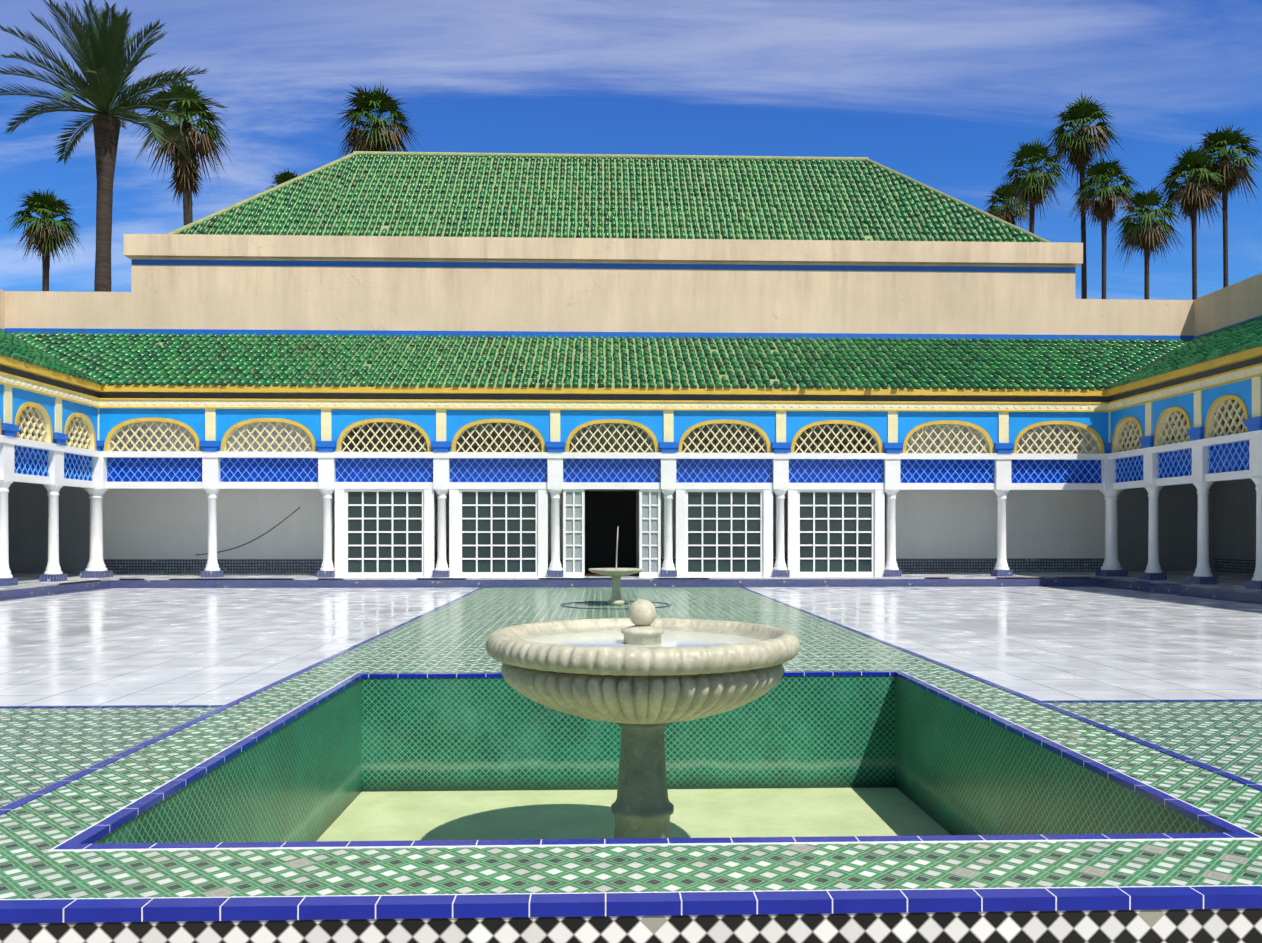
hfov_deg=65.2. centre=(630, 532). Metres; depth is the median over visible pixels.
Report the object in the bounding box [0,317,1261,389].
lean-to roof
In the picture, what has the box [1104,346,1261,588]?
gallery
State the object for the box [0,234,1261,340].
walls
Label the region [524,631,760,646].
bowl water
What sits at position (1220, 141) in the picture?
fan palm
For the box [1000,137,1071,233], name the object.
fan palm
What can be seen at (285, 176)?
fan palm
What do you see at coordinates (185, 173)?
fan palm
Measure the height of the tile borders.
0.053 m
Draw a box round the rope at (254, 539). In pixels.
[196,507,299,554]
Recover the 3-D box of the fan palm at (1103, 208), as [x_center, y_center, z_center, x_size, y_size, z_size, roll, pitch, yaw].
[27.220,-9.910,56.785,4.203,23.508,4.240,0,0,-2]
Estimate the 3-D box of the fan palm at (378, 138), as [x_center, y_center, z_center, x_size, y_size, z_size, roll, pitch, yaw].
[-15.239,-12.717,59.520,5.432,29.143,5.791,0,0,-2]
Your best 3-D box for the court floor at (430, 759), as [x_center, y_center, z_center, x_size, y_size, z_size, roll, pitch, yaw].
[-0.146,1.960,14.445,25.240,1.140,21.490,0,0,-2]
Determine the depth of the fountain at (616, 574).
18.80 m
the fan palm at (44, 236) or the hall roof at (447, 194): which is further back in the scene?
the fan palm at (44, 236)
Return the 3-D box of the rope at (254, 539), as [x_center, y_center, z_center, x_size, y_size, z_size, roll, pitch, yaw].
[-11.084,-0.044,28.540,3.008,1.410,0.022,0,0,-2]
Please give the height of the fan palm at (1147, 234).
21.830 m
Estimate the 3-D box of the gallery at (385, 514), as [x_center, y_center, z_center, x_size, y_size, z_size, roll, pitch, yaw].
[-0.500,-1.305,25.885,27.207,4.930,0.567,0,0,-2]
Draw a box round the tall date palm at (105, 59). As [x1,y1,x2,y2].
[0,0,227,291]
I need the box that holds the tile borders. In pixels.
[0,586,1261,923]
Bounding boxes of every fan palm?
[5,187,83,290]
[128,77,234,225]
[266,169,299,189]
[336,81,421,159]
[983,181,1034,226]
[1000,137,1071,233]
[1045,91,1123,298]
[1068,157,1141,298]
[1111,186,1185,298]
[1150,143,1232,299]
[1189,121,1261,287]
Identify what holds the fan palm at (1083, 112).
on the ground
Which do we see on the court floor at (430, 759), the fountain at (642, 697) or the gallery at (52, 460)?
the fountain at (642, 697)
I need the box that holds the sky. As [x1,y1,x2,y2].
[0,0,1261,299]
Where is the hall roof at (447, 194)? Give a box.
[167,151,1049,241]
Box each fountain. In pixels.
[485,599,799,838]
[561,526,671,608]
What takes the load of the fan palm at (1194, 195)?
on the ground
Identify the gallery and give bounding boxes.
[0,355,101,585]
[79,385,1127,577]
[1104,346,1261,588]
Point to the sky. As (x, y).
(938, 94)
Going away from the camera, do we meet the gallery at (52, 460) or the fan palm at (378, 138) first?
the gallery at (52, 460)
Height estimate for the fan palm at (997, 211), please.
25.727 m
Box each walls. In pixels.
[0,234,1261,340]
[0,400,1261,604]
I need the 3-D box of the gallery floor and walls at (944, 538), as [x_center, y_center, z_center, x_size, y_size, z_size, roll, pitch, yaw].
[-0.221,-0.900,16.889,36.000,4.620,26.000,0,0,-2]
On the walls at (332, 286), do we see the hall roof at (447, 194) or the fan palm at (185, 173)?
the hall roof at (447, 194)
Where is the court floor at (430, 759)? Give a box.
[0,587,1261,942]
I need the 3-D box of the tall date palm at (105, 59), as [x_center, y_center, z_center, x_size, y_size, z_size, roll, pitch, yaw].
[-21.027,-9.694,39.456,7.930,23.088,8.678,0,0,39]

